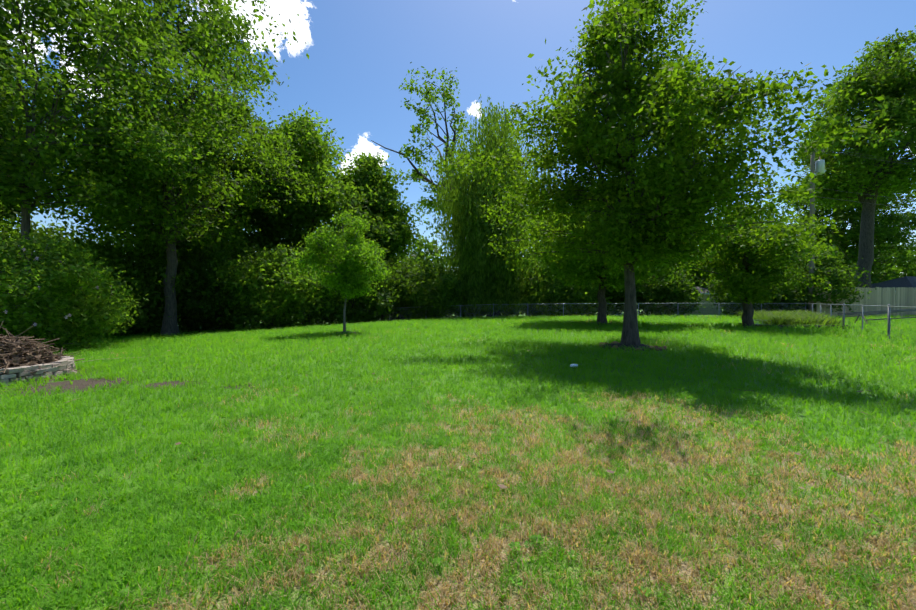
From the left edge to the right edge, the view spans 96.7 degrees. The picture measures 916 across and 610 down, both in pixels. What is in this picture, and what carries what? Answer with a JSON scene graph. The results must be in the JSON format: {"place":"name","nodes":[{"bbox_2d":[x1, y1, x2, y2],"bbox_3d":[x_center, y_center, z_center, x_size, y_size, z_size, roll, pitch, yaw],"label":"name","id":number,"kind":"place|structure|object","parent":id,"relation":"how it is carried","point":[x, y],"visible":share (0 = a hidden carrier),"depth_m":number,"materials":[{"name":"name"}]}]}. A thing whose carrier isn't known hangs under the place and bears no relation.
{"place":"outdoors","nodes":[
{"label":"outdoors","id":0,"kind":"place"},
{"bbox_2d":[0,309,915,609],"bbox_3d":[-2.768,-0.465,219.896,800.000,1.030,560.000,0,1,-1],"label":"ground","id":1,"kind":"structure","parent":0,"point":[82,385],"depth_m":3.33,"materials":[{"name":"green plant"}]},
{"bbox_2d":[0,33,63,242],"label":"tree","id":2,"kind":"object","parent":1,"relation":"on","point":[11,216],"visible":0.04,"depth_m":23.22,"materials":[{"name":"green plant"}]},
{"bbox_2d":[0,51,75,245],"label":"tree","id":3,"kind":"object","parent":1,"relation":"on","point":[12,211],"visible":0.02,"depth_m":29.51,"materials":[{"name":"green plant"}]},
{"bbox_2d":[0,234,77,336],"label":"understory shrub","id":4,"kind":"object","parent":1,"relation":"on","point":[7,260],"depth_m":20.96,"materials":[{"name":"green plant"}]},
{"bbox_2d":[0,321,83,385],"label":"fire pit","id":5,"kind":"object","parent":1,"relation":"on","point":[23,358],"visible":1,"depth_m":7.55,"materials":[{"name":"brown wood"}]},
{"bbox_2d":[0,214,114,331],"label":"understory shrub","id":6,"kind":"object","parent":1,"relation":"on","point":[51,231],"visible":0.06,"depth_m":26.56,"materials":[{"name":"green plant"}]},
{"bbox_2d":[0,230,148,352],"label":"rose of sharon","id":7,"kind":"object","parent":1,"relation":"on","point":[21,310],"visible":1,"depth_m":13.44,"materials":[{"name":"green plant"}]},
{"bbox_2d":[32,233,197,338],"bbox_3d":[-20.648,-0.909,25.460,8.327,6.551,8.852,0,1,26],"label":"understory shrub","id":8,"kind":"object","parent":1,"relation":"on","point":[141,276],"visible":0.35,"depth_m":24.40,"materials":[{"name":"green plant"}]},
{"bbox_2d":[76,354,178,362],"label":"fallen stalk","id":9,"kind":"object","parent":1,"relation":"on","point":[114,358],"visible":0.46,"depth_m":10.03,"materials":[{"name":"beige plant"}]},
{"bbox_2d":[20,96,252,266],"bbox_3d":[-27.404,-8.293,37.828,19.410,21.437,21.578,0,1,-1],"label":"tree","id":10,"kind":"object","parent":1,"relation":"on","point":[85,230],"depth_m":32.94,"materials":[{"name":"green plant"}]},
{"bbox_2d":[0,0,276,334],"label":"tree","id":11,"kind":"object","parent":1,"relation":"on","point":[16,167],"visible":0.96,"depth_m":16.48,"materials":[{"name":"green plant"}]},
{"bbox_2d":[0,0,337,335],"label":"tree","id":12,"kind":"object","parent":1,"relation":"on","point":[168,223],"visible":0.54,"depth_m":23.18,"materials":[{"name":"green plant"}]},
{"bbox_2d":[105,228,234,328],"bbox_3d":[-22.414,-2.212,32.919,12.123,9.195,11.288,0,1,-22],"label":"understory shrub","id":13,"kind":"object","parent":1,"relation":"on","point":[148,239],"visible":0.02,"depth_m":30.12,"materials":[{"name":"green plant"}]},
{"bbox_2d":[99,84,320,316],"bbox_3d":[-19.196,-7.487,34.249,15.242,19.748,16.798,0,1,-1],"label":"tree","id":14,"kind":"object","parent":1,"relation":"on","point":[266,237],"visible":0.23,"depth_m":32.17,"materials":[{"name":"green plant"}]},
{"bbox_2d":[144,238,284,333],"bbox_3d":[-17.011,-1.299,29.250,9.940,7.385,9.020,0,1,-1],"label":"understory shrub","id":15,"kind":"object","parent":1,"relation":"on","point":[202,301],"visible":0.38,"depth_m":26.71,"materials":[{"name":"green plant"}]},
{"bbox_2d":[207,242,344,331],"bbox_3d":[-12.722,-1.088,29.121,9.488,6.784,9.667,0,1,-1],"label":"understory shrub","id":16,"kind":"object","parent":1,"relation":"on","point":[295,287],"visible":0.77,"depth_m":27.23,"materials":[{"name":"green plant"}]},
{"bbox_2d":[258,236,325,325],"bbox_3d":[-17.001,-2.220,39.775,12.996,9.204,12.946,0,1,-1],"label":"understory shrub","id":17,"kind":"object","parent":1,"relation":"on","point":[300,321],"depth_m":37.07,"materials":[{"name":"green plant"}]},
{"bbox_2d":[216,102,397,324],"bbox_3d":[-13.689,-7.766,37.972,15.631,20.256,13.952,0,1,-29],"label":"tree","id":18,"kind":"object","parent":1,"relation":"on","point":[309,145],"visible":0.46,"depth_m":35.41,"materials":[{"name":"green plant"}]},
{"bbox_2d":[259,235,387,324],"bbox_3d":[-11.815,-1.838,35.556,10.948,8.140,10.687,-1,1,-44],"label":"understory shrub","id":19,"kind":"object","parent":1,"relation":"on","point":[317,320],"depth_m":33.56,"materials":[{"name":"green plant"}]},
{"bbox_2d":[283,211,391,331],"bbox_3d":[-5.123,-1.224,18.389,4.405,5.728,4.394,0,1,-1],"label":"maple tree","id":20,"kind":"object","parent":1,"relation":"on","point":[348,278],"visible":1,"depth_m":17.64,"materials":[{"name":"green plant"}]},
{"bbox_2d":[300,246,419,324],"bbox_3d":[-8.080,-1.486,32.288,9.259,7.104,9.088,1,1,41],"label":"understory shrub","id":21,"kind":"object","parent":1,"relation":"on","point":[381,300],"visible":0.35,"depth_m":31.13,"materials":[{"name":"green plant"}]},
{"bbox_2d":[329,151,427,319],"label":"tree","id":22,"kind":"object","parent":1,"relation":"on","point":[370,169],"visible":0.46,"depth_m":40.51,"materials":[{"name":"green plant"}]},
{"bbox_2d":[368,308,406,321],"bbox_3d":[-6.491,0.921,36.536,4.000,1.326,3.200,0,1,-1],"label":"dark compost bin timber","id":23,"kind":"object","parent":1,"relation":"on","point":[382,316],"depth_m":35.02,"materials":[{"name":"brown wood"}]},
{"bbox_2d":[376,256,463,319],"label":"understory shrub","id":24,"kind":"object","parent":1,"relation":"on","point":[434,292],"visible":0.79,"depth_m":34.09,"materials":[{"name":"green plant"}]},
{"bbox_2d":[399,234,453,268],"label":"tree","id":25,"kind":"object","parent":1,"relation":"on","point":[420,254],"visible":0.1,"depth_m":87.17,"materials":[{"name":"green plant"}]},
{"bbox_2d":[424,265,470,317],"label":"hedge shrub","id":26,"kind":"object","parent":1,"relation":"on","point":[454,309],"visible":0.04,"depth_m":38.27,"materials":[{"name":"green plant"}]},
{"bbox_2d":[371,62,526,276],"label":"cottonwood tree","id":27,"kind":"object","parent":1,"relation":"on","point":[416,175],"visible":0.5,"depth_m":47.70,"materials":[{"name":"green plant"}]},
{"bbox_2d":[0,346,915,609],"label":"lawn broadleaf weeds","id":28,"kind":"object","parent":1,"relation":"on","point":[511,544],"visible":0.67,"depth_m":2.78,"materials":[{"name":"green plant"}]},
{"bbox_2d":[0,328,915,489],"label":"lawn litter","id":29,"kind":"object","parent":1,"relation":"on","point":[502,486],"visible":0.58,"depth_m":6.12,"materials":[{"name":"white paper"}]},
{"bbox_2d":[149,302,805,329],"bbox_3d":[-9.416,1.001,29.695,71.855,2.400,8.467,0,1,-9],"label":"chain link fence","id":30,"kind":"object","parent":1,"relation":"on","point":[576,307],"visible":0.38,"depth_m":33.66,"materials":[{"name":"metal"}]},
{"bbox_2d":[448,272,510,317],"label":"hedge shrub","id":31,"kind":"object","parent":1,"relation":"on","point":[475,312],"visible":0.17,"depth_m":38.06,"materials":[{"name":"green plant"}]},
{"bbox_2d":[428,94,556,316],"bbox_3d":[3.709,-9.106,39.169,13.267,21.272,12.906,0,1,-1],"label":"willow tree","id":32,"kind":"object","parent":1,"relation":"on","point":[469,257],"visible":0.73,"depth_m":36.62,"materials":[{"name":"green plant"}]},
{"bbox_2d":[486,270,530,316],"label":"hedge shrub","id":33,"kind":"object","parent":1,"relation":"on","point":[514,312],"visible":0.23,"depth_m":38.47,"materials":[{"name":"green plant"}]},
{"bbox_2d":[511,263,574,316],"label":"hedge shrub","id":34,"kind":"object","parent":1,"relation":"on","point":[535,299],"visible":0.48,"depth_m":36.95,"materials":[{"name":"green plant"}]},
{"bbox_2d":[548,277,616,316],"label":"hedge shrub","id":35,"kind":"object","parent":1,"relation":"on","point":[583,295],"visible":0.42,"depth_m":36.40,"materials":[{"name":"green plant"}]},
{"bbox_2d":[575,277,644,315],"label":"shrub","id":36,"kind":"object","parent":1,"relation":"on","point":[619,295],"visible":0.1,"depth_m":37.76,"materials":[{"name":"green plant"}]},
{"bbox_2d":[512,181,708,323],"bbox_3d":[8.881,-2.819,24.339,11.328,8.690,10.419,0,1,-1],"label":"lawn tree","id":37,"kind":"object","parent":1,"relation":"on","point":[578,271],"visible":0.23,"depth_m":22.98,"materials":[{"name":"green plant"}]},
{"bbox_2d":[599,341,666,350],"bbox_3d":[5.254,1.264,12.492,1.994,0.145,1.974,0,1,-1],"label":"mulch bed","id":38,"kind":"object","parent":1,"relation":"on","point":[616,344],"visible":0.5,"depth_m":12.07,"materials":[{"name":"brown wood"}]},
{"bbox_2d":[614,240,705,293],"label":"tree","id":39,"kind":"object","parent":1,"relation":"on","point":[688,270],"depth_m":40.29,"materials":[{"name":"green plant"}]},
{"bbox_2d":[617,263,708,316],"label":"shrub","id":40,"kind":"object","parent":1,"relation":"on","point":[680,291],"visible":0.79,"depth_m":35.30,"materials":[{"name":"green plant"}]},
{"bbox_2d":[432,0,900,344],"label":"oak tree","id":41,"kind":"object","parent":1,"relation":"on","point":[659,203],"visible":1,"depth_m":10.39,"materials":[{"name":"green plant"}]},
{"bbox_2d":[678,287,721,314],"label":"tan shed","id":42,"kind":"object","parent":1,"relation":"on","point":[705,305],"visible":0.23,"depth_m":41.23,"materials":[{"name":"grey"}]},
{"bbox_2d":[679,247,773,310],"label":"tree","id":43,"kind":"object","parent":1,"relation":"on","point":[698,274],"visible":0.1,"depth_m":44.80,"materials":[{"name":"green plant"}]},
{"bbox_2d":[649,196,842,327],"bbox_3d":[14.263,-1.960,21.473,8.766,7.045,9.298,1,1,44],"label":"tree","id":44,"kind":"object","parent":1,"relation":"on","point":[747,282],"visible":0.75,"depth_m":20.01,"materials":[{"name":"green plant"}]},
{"bbox_2d":[701,264,815,316],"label":"shrub","id":45,"kind":"object","parent":1,"relation":"on","point":[712,288],"visible":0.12,"depth_m":32.55,"materials":[{"name":"green plant"}]},
{"bbox_2d":[735,308,850,324],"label":"garden bed weeds","id":46,"kind":"object","parent":1,"relation":"on","point":[795,317],"visible":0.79,"depth_m":22.33,"materials":[{"name":"green plant"}]},
{"bbox_2d":[780,245,875,313],"bbox_3d":[29.200,-1.827,33.864,8.274,6.700,8.386,0,1,-1],"label":"shrub","id":47,"kind":"object","parent":1,"relation":"on","point":[830,269],"visible":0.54,"depth_m":31.93,"materials":[{"name":"green plant"}]},
{"bbox_2d":[740,309,915,328],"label":"garden bed timbers","id":48,"kind":"object","parent":1,"relation":"on","point":[882,312],"visible":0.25,"depth_m":23.23,"materials":[{"name":"wood"}]},
{"bbox_2d":[769,25,915,287],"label":"tree","id":49,"kind":"object","parent":1,"relation":"on","point":[896,87],"visible":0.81,"depth_m":40.23,"materials":[{"name":"green plant"}]},
{"bbox_2d":[774,169,915,277],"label":"tree","id":50,"kind":"object","parent":1,"relation":"on","point":[888,227],"visible":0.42,"depth_m":60.42,"materials":[{"name":"green plant"}]},
{"bbox_2d":[805,146,915,312],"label":"utility pole","id":51,"kind":"object","parent":1,"relation":"on","point":[817,166],"visible":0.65,"depth_m":32.01,"materials":[{"name":"grey wood"}]},
{"bbox_2d":[805,303,915,341],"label":"chain link fence","id":52,"kind":"object","parent":1,"relation":"on","point":[889,306],"visible":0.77,"depth_m":16.28,"materials":[{"name":"metal"}]},
{"bbox_2d":[816,287,915,316],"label":"wooden fence","id":53,"kind":"object","parent":1,"relation":"on","point":[905,296],"visible":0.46,"depth_m":32.03,"materials":[{"name":"grey wood"}]},
{"bbox_2d":[847,240,915,283],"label":"tree","id":54,"kind":"object","parent":1,"relation":"on","point":[877,277],"visible":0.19,"depth_m":90.53,"materials":[{"name":"green plant"}]},
{"bbox_2d":[871,276,915,305],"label":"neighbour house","id":55,"kind":"structure","parent":1,"relation":"on","point":[908,281],"depth_m":57.67,"materials":[{"name":"beige"}]},
{"bbox_2d":[891,244,915,278],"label":"tree","id":56,"kind":"object","parent":1,"relation":"on","point":[905,270],"visible":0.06,"depth_m":109.49,"materials":[{"name":"green plant"}]},
{"bbox_2d":[0,0,915,297],"label":"sky","id":57,"kind":"structure","parent":0,"point":[360,52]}
]}

